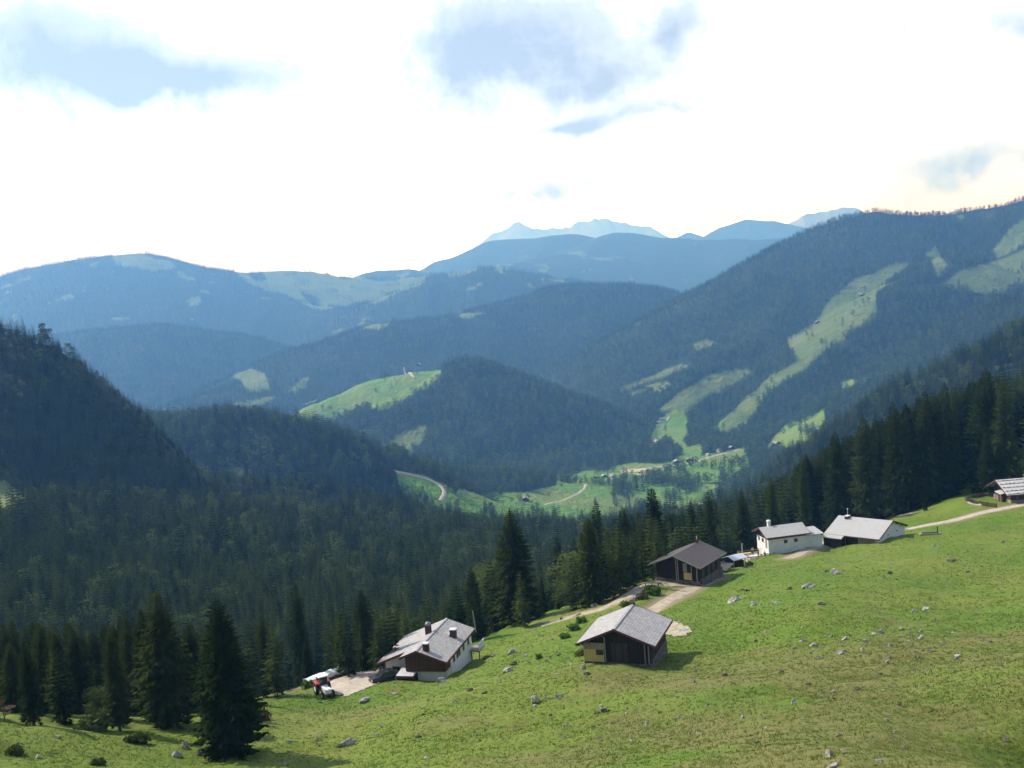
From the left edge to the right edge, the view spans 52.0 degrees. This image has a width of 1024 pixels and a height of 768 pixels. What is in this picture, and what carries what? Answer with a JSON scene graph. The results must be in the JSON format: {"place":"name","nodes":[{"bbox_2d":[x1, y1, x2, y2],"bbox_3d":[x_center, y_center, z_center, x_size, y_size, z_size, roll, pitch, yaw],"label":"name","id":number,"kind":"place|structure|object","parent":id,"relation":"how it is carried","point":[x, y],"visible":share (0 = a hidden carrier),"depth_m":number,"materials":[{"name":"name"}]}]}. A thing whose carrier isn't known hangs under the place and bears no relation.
{"place":"outdoors","nodes":[
{"label":"outdoors","id":0,"kind":"place"},
{"bbox_2d":[394,470,446,501],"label":"road","id":1,"kind":"structure","parent":0,"point":[443,496],"depth_m":1293.95,"materials":[{"name":"grey gravel"}]},
{"bbox_2d":[0,201,1023,767],"bbox_3d":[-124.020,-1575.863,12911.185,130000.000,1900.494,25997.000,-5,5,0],"label":"ground","id":2,"kind":"structure","parent":0,"point":[602,249],"depth_m":1296.03,"materials":[{"name":"green plant"}]},
{"bbox_2d":[0,623,18,707],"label":"spruce tree","id":3,"kind":"object","parent":2,"relation":"on","point":[3,633],"visible":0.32,"depth_m":121.39,"materials":[{"name":"green plant"}]},
{"bbox_2d":[1,742,24,756],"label":"shrub","id":4,"kind":"object","parent":2,"relation":"on","point":[16,749],"visible":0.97,"depth_m":92.72,"materials":[{"name":"green plant"}]},
{"bbox_2d":[0,644,26,713],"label":"spruce tree","id":5,"kind":"object","parent":2,"relation":"on","point":[9,677],"visible":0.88,"depth_m":114.50,"materials":[{"name":"green plant"}]},
{"bbox_2d":[5,620,22,667],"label":"spruce tree","id":6,"kind":"object","parent":2,"relation":"on","point":[14,636],"visible":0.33,"depth_m":132.64,"materials":[{"name":"green plant"}]},
{"bbox_2d":[16,640,46,725],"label":"spruce tree","id":7,"kind":"object","parent":2,"relation":"on","point":[31,706],"visible":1,"depth_m":105.80,"materials":[{"name":"green plant"}]},
{"bbox_2d":[29,625,51,713],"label":"spruce tree","id":8,"kind":"object","parent":2,"relation":"on","point":[38,649],"visible":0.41,"depth_m":118.99,"materials":[{"name":"green plant"}]},
{"bbox_2d":[38,629,74,709],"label":"spruce tree","id":9,"kind":"object","parent":2,"relation":"on","point":[45,655],"visible":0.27,"depth_m":118.23,"materials":[{"name":"green plant"}]},
{"bbox_2d":[44,622,77,714],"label":"spruce tree","id":10,"kind":"object","parent":2,"relation":"on","point":[53,643],"visible":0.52,"depth_m":117.03,"materials":[{"name":"green plant"}]},
{"bbox_2d":[63,628,96,714],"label":"spruce tree","id":11,"kind":"object","parent":2,"relation":"on","point":[77,667],"visible":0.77,"depth_m":127.68,"materials":[{"name":"green plant"}]},
{"bbox_2d":[76,625,89,661],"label":"spruce tree","id":12,"kind":"object","parent":2,"relation":"on","point":[83,639],"visible":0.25,"depth_m":141.21,"materials":[{"name":"green plant"}]},
{"bbox_2d":[73,706,113,731],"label":"shrub","id":13,"kind":"object","parent":2,"relation":"on","point":[99,720],"visible":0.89,"depth_m":107.10,"materials":[{"name":"green plant"}]},
{"bbox_2d":[81,631,107,687],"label":"spruce tree","id":14,"kind":"object","parent":2,"relation":"on","point":[95,648],"visible":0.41,"depth_m":134.45,"materials":[{"name":"green plant"}]},
{"bbox_2d":[81,685,107,715],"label":"leafy tree","id":15,"kind":"object","parent":2,"relation":"on","point":[98,699],"visible":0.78,"depth_m":114.67,"materials":[{"name":"green plant"}]},
{"bbox_2d":[89,757,106,765],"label":"shrub","id":16,"kind":"object","parent":2,"relation":"on","point":[99,761],"visible":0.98,"depth_m":92.86,"materials":[{"name":"green plant"}]},
{"bbox_2d":[98,624,109,670],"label":"spruce tree","id":17,"kind":"object","parent":2,"relation":"on","point":[102,635],"visible":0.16,"depth_m":148.29,"materials":[{"name":"green plant"}]},
{"bbox_2d":[100,626,133,730],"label":"spruce tree","id":18,"kind":"object","parent":2,"relation":"on","point":[114,671],"visible":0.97,"depth_m":109.46,"materials":[{"name":"green plant"}]},
{"bbox_2d":[117,617,137,712],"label":"spruce tree","id":19,"kind":"object","parent":2,"relation":"on","point":[126,622],"visible":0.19,"depth_m":128.53,"materials":[{"name":"green plant"}]},
{"bbox_2d":[118,621,141,715],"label":"spruce tree","id":20,"kind":"object","parent":2,"relation":"on","point":[126,657],"visible":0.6,"depth_m":125.21,"materials":[{"name":"green plant"}]},
{"bbox_2d":[122,732,151,743],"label":"shrub","id":21,"kind":"object","parent":2,"relation":"on","point":[141,738],"visible":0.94,"depth_m":103.87,"materials":[{"name":"green plant"}]},
{"bbox_2d":[130,615,149,716],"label":"spruce tree","id":22,"kind":"object","parent":2,"relation":"on","point":[137,651],"visible":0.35,"depth_m":118.77,"materials":[{"name":"green plant"}]},
{"bbox_2d":[136,609,155,704],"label":"spruce tree","id":23,"kind":"object","parent":2,"relation":"on","point":[141,613],"visible":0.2,"depth_m":131.45,"materials":[{"name":"green plant"}]},
{"bbox_2d":[128,590,199,729],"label":"spruce tree","id":24,"kind":"object","parent":2,"relation":"on","point":[160,656],"visible":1,"depth_m":114.06,"materials":[{"name":"green plant"}]},
{"bbox_2d":[180,624,200,712],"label":"spruce tree","id":25,"kind":"object","parent":2,"relation":"on","point":[192,647],"visible":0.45,"depth_m":127.16,"materials":[{"name":"green plant"}]},
{"bbox_2d":[195,629,208,711],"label":"spruce tree","id":26,"kind":"object","parent":2,"relation":"on","point":[203,635],"visible":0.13,"depth_m":122.20,"materials":[{"name":"green plant"}]},
{"bbox_2d":[187,597,269,762],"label":"spruce tree","id":27,"kind":"object","parent":2,"relation":"on","point":[231,707],"visible":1,"depth_m":101.81,"materials":[{"name":"green plant"}]},
{"bbox_2d":[255,707,271,720],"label":"shrub","id":28,"kind":"object","parent":2,"relation":"on","point":[265,716],"visible":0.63,"depth_m":120.88,"materials":[{"name":"plant"}]},
{"bbox_2d":[250,613,285,693],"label":"spruce tree","id":29,"kind":"object","parent":2,"relation":"on","point":[261,641],"visible":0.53,"depth_m":165.30,"materials":[{"name":"green plant"}]},
{"bbox_2d":[252,629,290,663],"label":"leafy tree","id":30,"kind":"object","parent":2,"relation":"on","point":[279,642],"visible":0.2,"depth_m":271.42,"materials":[{"name":"green plant"}]},
{"bbox_2d":[287,583,316,687],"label":"spruce tree","id":31,"kind":"object","parent":2,"relation":"on","point":[297,638],"visible":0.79,"depth_m":194.14,"materials":[{"name":"green plant"}]},
{"bbox_2d":[300,637,315,684],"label":"spruce tree","id":32,"kind":"object","parent":2,"relation":"on","point":[308,665],"visible":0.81,"depth_m":155.91,"materials":[{"name":"green plant"}]},
{"bbox_2d":[313,672,334,698],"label":"tractor","id":33,"kind":"object","parent":2,"relation":"on","point":[322,683],"visible":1,"depth_m":140.36,"materials":[{"name":"white paint"}]},
{"bbox_2d":[336,737,356,746],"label":"rock","id":34,"kind":"object","parent":2,"relation":"on","point":[348,742],"visible":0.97,"depth_m":104.48,"materials":[{"name":"stone"}]},
{"bbox_2d":[330,667,388,695],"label":"gravel yard","id":35,"kind":"structure","parent":2,"relation":"on","point":[352,683],"depth_m":145.10,"materials":[{"name":"beige gravel"}]},
{"bbox_2d":[303,666,349,682],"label":"wood stack","id":36,"kind":"object","parent":35,"relation":"on","point":[331,673],"visible":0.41,"depth_m":154.38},
{"bbox_2d":[368,667,398,683],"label":"parked car","id":37,"kind":"object","parent":35,"relation":"on","point":[386,674],"visible":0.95,"depth_m":144.94,"materials":[{"name":"black paint"}]},
{"bbox_2d":[353,592,374,670],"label":"spruce tree","id":38,"kind":"object","parent":2,"relation":"on","point":[360,609],"visible":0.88,"depth_m":159.76,"materials":[{"name":"green plant"}]},
{"bbox_2d":[354,588,378,671],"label":"spruce tree","id":39,"kind":"object","parent":2,"relation":"on","point":[369,617],"visible":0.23,"depth_m":167.93,"materials":[{"name":"green plant"}]},
{"bbox_2d":[376,611,484,680],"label":"farmhouse","id":40,"kind":"object","parent":2,"relation":"on","point":[444,648],"visible":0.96,"depth_m":148.17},
{"bbox_2d":[464,568,487,639],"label":"spruce tree","id":41,"kind":"object","parent":2,"relation":"on","point":[472,580],"visible":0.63,"depth_m":181.75,"materials":[{"name":"green plant"}]},
{"bbox_2d":[464,561,493,619],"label":"leafy tree","id":42,"kind":"object","parent":2,"relation":"on","point":[476,570],"visible":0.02,"depth_m":220.87,"materials":[{"name":"green plant"}]},
{"bbox_2d":[473,557,495,618],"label":"leafy tree","id":43,"kind":"object","parent":2,"relation":"on","point":[482,576],"visible":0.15,"depth_m":209.80,"materials":[{"name":"green plant"}]},
{"bbox_2d":[490,543,507,629],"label":"spruce tree","id":44,"kind":"object","parent":2,"relation":"on","point":[497,579],"visible":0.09,"depth_m":202.88,"materials":[{"name":"green plant"}]},
{"bbox_2d":[0,510,1023,767],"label":"grass","id":45,"kind":"structure","parent":2,"relation":"on","point":[856,748],"depth_m":98.75,"materials":[{"name":"green plant"}]},
{"bbox_2d":[490,508,544,626],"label":"spruce tree","id":46,"kind":"object","parent":2,"relation":"on","point":[513,554],"visible":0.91,"depth_m":184.64,"materials":[{"name":"green plant"}]},
{"bbox_2d":[537,575,549,612],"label":"spruce tree","id":47,"kind":"object","parent":2,"relation":"on","point":[544,598],"visible":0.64,"depth_m":204.36,"materials":[{"name":"green plant"}]},
{"bbox_2d":[552,535,563,592],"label":"spruce tree","id":48,"kind":"object","parent":2,"relation":"on","point":[557,552],"visible":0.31,"depth_m":244.53,"materials":[{"name":"green plant"}]},
{"bbox_2d":[548,577,581,607],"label":"leafy tree","id":49,"kind":"object","parent":2,"relation":"on","point":[561,594],"visible":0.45,"depth_m":189.40,"materials":[{"name":"green plant"}]},
{"bbox_2d":[546,550,606,589],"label":"leafy tree","id":50,"kind":"object","parent":2,"relation":"on","point":[567,571],"visible":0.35,"depth_m":195.85,"materials":[{"name":"green plant"}]},
{"bbox_2d":[573,519,612,607],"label":"spruce tree","id":51,"kind":"object","parent":2,"relation":"on","point":[592,581],"visible":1,"depth_m":175.71,"materials":[{"name":"green plant"}]},
{"bbox_2d":[591,498,604,540],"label":"spruce tree","id":52,"kind":"object","parent":2,"relation":"on","point":[596,515],"visible":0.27,"depth_m":248.77,"materials":[{"name":"green plant"}]},
{"bbox_2d":[575,601,672,667],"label":"shingled barn","id":53,"kind":"structure","parent":2,"relation":"on","point":[633,633],"depth_m":122.79,"materials":[{"name":"grey wood"}]},
{"bbox_2d":[611,643,627,662],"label":"barn door","id":54,"kind":"structure","parent":53,"relation":"in","point":[619,650],"depth_m":121.93,"materials":[{"name":"grey wood"}]},
{"bbox_2d":[616,507,635,551],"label":"spruce tree","id":55,"kind":"object","parent":2,"relation":"on","point":[623,521],"visible":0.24,"depth_m":243.93,"materials":[{"name":"green plant"}]},
{"bbox_2d":[643,584,660,595],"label":"shrub","id":56,"kind":"object","parent":2,"relation":"on","point":[651,590],"visible":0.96,"depth_m":169.00,"materials":[{"name":"green plant"}]},
{"bbox_2d":[638,487,670,550],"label":"spruce tree","id":57,"kind":"object","parent":2,"relation":"on","point":[653,508],"visible":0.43,"depth_m":235.38,"materials":[{"name":"green plant"}]},
{"bbox_2d":[654,581,692,586],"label":"gravel yard","id":58,"kind":"structure","parent":2,"relation":"on","point":[667,583],"depth_m":178.25,"materials":[{"name":"beige gravel"}]},
{"bbox_2d":[666,621,691,636],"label":"gravel yard","id":59,"kind":"structure","parent":2,"relation":"on","point":[674,628],"depth_m":138.71,"materials":[{"name":"beige gravel"}]},
{"bbox_2d":[647,536,726,585],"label":"dark barn","id":60,"kind":"structure","parent":2,"relation":"on","point":[697,563],"depth_m":180.50,"materials":[{"name":"wood"}]},
{"bbox_2d":[687,501,697,530],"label":"spruce tree","id":61,"kind":"object","parent":2,"relation":"on","point":[691,511],"visible":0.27,"depth_m":248.95,"materials":[{"name":"green plant"}]},
{"bbox_2d":[703,491,720,558],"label":"spruce tree","id":62,"kind":"object","parent":2,"relation":"on","point":[712,532],"visible":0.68,"depth_m":254.00,"materials":[{"name":"green plant"}]},
{"bbox_2d":[716,525,738,561],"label":"leafy tree","id":63,"kind":"object","parent":2,"relation":"on","point":[732,547],"visible":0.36,"depth_m":310.44,"materials":[{"name":"green plant"}]},
{"bbox_2d":[722,553,747,567],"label":"shelter","id":64,"kind":"object","parent":2,"relation":"on","point":[737,560],"visible":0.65,"depth_m":195.26,"materials":[{"name":"metal"}]},
{"bbox_2d":[732,491,754,554],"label":"spruce tree","id":65,"kind":"object","parent":2,"relation":"on","point":[742,532],"visible":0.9,"depth_m":259.07,"materials":[{"name":"green plant"}]},
{"bbox_2d":[763,476,783,525],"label":"spruce tree","id":66,"kind":"object","parent":2,"relation":"on","point":[772,515],"visible":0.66,"depth_m":265.99,"materials":[{"name":"green plant"}]},
{"bbox_2d":[752,520,823,554],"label":"white hut","id":67,"kind":"object","parent":2,"relation":"on","point":[783,538],"visible":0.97,"depth_m":220.97,"materials":[{"name":"paint"}]},
{"bbox_2d":[789,463,797,521],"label":"spruce tree","id":68,"kind":"object","parent":2,"relation":"on","point":[793,494],"visible":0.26,"depth_m":317.63,"materials":[{"name":"green plant"}]},
{"bbox_2d":[794,452,816,526],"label":"spruce tree","id":69,"kind":"object","parent":2,"relation":"on","point":[803,515],"visible":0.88,"depth_m":273.80,"materials":[{"name":"green plant"}]},
{"bbox_2d":[794,456,822,528],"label":"spruce tree","id":70,"kind":"object","parent":2,"relation":"on","point":[810,478],"visible":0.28,"depth_m":305.14,"materials":[{"name":"green plant"}]},
{"bbox_2d":[812,451,826,531],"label":"spruce tree","id":71,"kind":"object","parent":2,"relation":"on","point":[819,475],"visible":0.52,"depth_m":308.75,"materials":[{"name":"green plant"}]},
{"bbox_2d":[819,432,857,529],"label":"spruce tree","id":72,"kind":"object","parent":2,"relation":"on","point":[837,503],"visible":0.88,"depth_m":283.25,"materials":[{"name":"green plant"}]},
{"bbox_2d":[843,435,859,502],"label":"spruce tree","id":73,"kind":"object","parent":2,"relation":"on","point":[847,453],"visible":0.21,"depth_m":306.48,"materials":[{"name":"green plant"}]},
{"bbox_2d":[822,508,907,547],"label":"white barn","id":74,"kind":"structure","parent":2,"relation":"on","point":[840,531],"depth_m":223.07,"materials":[{"name":"paint"}]},
{"bbox_2d":[848,415,888,519],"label":"spruce tree","id":75,"kind":"object","parent":2,"relation":"on","point":[868,498],"visible":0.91,"depth_m":287.78,"materials":[{"name":"green plant"}]},
{"bbox_2d":[873,427,886,519],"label":"spruce tree","id":76,"kind":"object","parent":2,"relation":"on","point":[880,455],"visible":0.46,"depth_m":304.43,"materials":[{"name":"green plant"}]},
{"bbox_2d":[875,428,892,519],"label":"spruce tree","id":77,"kind":"object","parent":2,"relation":"on","point":[882,444],"visible":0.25,"depth_m":306.16,"materials":[{"name":"green plant"}]},
{"bbox_2d":[880,400,912,517],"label":"spruce tree","id":78,"kind":"object","parent":2,"relation":"on","point":[895,507],"visible":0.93,"depth_m":293.14,"materials":[{"name":"green plant"}]},
{"bbox_2d":[893,417,921,511],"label":"spruce tree","id":79,"kind":"object","parent":2,"relation":"on","point":[908,476],"visible":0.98,"depth_m":290.61,"materials":[{"name":"green plant"}]},
{"bbox_2d":[902,408,915,437],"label":"spruce tree","id":80,"kind":"object","parent":2,"relation":"on","point":[909,417],"visible":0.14,"depth_m":299.89,"materials":[{"name":"green plant"}]},
{"bbox_2d":[905,421,922,510],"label":"spruce tree","id":81,"kind":"object","parent":2,"relation":"on","point":[912,506],"visible":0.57,"depth_m":292.40,"materials":[{"name":"green plant"}]},
{"bbox_2d":[910,401,945,507],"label":"spruce tree","id":82,"kind":"object","parent":2,"relation":"on","point":[931,486],"visible":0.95,"depth_m":289.42,"materials":[{"name":"green plant"}]},
{"bbox_2d":[912,388,946,506],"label":"spruce tree","id":83,"kind":"object","parent":2,"relation":"on","point":[931,420],"visible":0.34,"depth_m":291.98,"materials":[{"name":"green plant"}]},
{"bbox_2d":[929,397,956,499],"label":"spruce tree","id":84,"kind":"object","parent":2,"relation":"on","point":[948,466],"visible":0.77,"depth_m":290.77,"materials":[{"name":"green plant"}]},
{"bbox_2d":[937,382,963,498],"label":"spruce tree","id":85,"kind":"object","parent":2,"relation":"on","point":[952,491],"visible":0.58,"depth_m":294.54,"materials":[{"name":"green plant"}]},
{"bbox_2d":[946,405,967,489],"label":"spruce tree","id":86,"kind":"object","parent":2,"relation":"on","point":[954,417],"visible":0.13,"depth_m":310.05,"materials":[{"name":"green plant"}]},
{"bbox_2d":[951,390,967,481],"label":"spruce tree","id":87,"kind":"object","parent":2,"relation":"on","point":[959,423],"visible":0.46,"depth_m":322.46,"materials":[{"name":"green plant"}]},
{"bbox_2d":[962,379,974,428],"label":"spruce tree","id":88,"kind":"object","parent":2,"relation":"on","point":[967,399],"visible":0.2,"depth_m":340.95,"materials":[{"name":"green plant"}]},
{"bbox_2d":[965,383,981,468],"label":"spruce tree","id":89,"kind":"object","parent":2,"relation":"on","point":[970,436],"visible":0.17,"depth_m":312.60,"materials":[{"name":"green plant"}]},
{"bbox_2d":[964,492,996,507],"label":"plank fence","id":90,"kind":"object","parent":2,"relation":"on","point":[966,499],"visible":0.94,"depth_m":263.09,"materials":[{"name":"grey wood"}]},
{"bbox_2d":[963,367,1005,492],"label":"spruce tree","id":91,"kind":"object","parent":2,"relation":"on","point":[985,416],"visible":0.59,"depth_m":287.62,"materials":[{"name":"green plant"}]},
{"bbox_2d":[976,428,998,492],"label":"spruce tree","id":92,"kind":"object","parent":2,"relation":"on","point":[987,460],"visible":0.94,"depth_m":271.34,"materials":[{"name":"green plant"}]},
{"bbox_2d":[988,444,1011,496],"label":"spruce tree","id":93,"kind":"object","parent":2,"relation":"on","point":[1002,467],"visible":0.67,"depth_m":269.40,"materials":[{"name":"green plant"}]},
{"bbox_2d":[985,478,1023,502],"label":"hut","id":94,"kind":"object","parent":2,"relation":"on","point":[1009,490],"visible":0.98,"depth_m":260.08,"materials":[{"name":"stone"}]},
{"bbox_2d":[989,378,1023,478],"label":"spruce tree","id":95,"kind":"object","parent":2,"relation":"on","point":[1013,456],"visible":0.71,"depth_m":274.20,"materials":[{"name":"green plant"}]},
{"bbox_2d":[0,0,1023,277],"label":"sky","id":96,"kind":"structure","parent":0,"point":[350,138],"materials":[{"name":"white"}]},
{"bbox_2d":[541,582,653,626],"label":"gravel track","id":97,"kind":"structure","parent":0,"point":[628,595],"depth_m":171.29,"materials":[{"name":"beige gravel"}]},
{"bbox_2d":[648,578,723,612],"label":"gravel track","id":98,"kind":"structure","parent":0,"point":[662,604],"depth_m":167.83,"materials":[{"name":"beige gravel"}]},
{"bbox_2d":[781,542,825,558],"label":"gravel track","id":99,"kind":"structure","parent":0,"point":[804,551],"depth_m":217.48,"materials":[{"name":"beige gravel"}]},
{"bbox_2d":[905,503,1023,529],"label":"gravel track","id":100,"kind":"structure","parent":0,"point":[977,513],"depth_m":248.22,"materials":[{"name":"beige gravel"}]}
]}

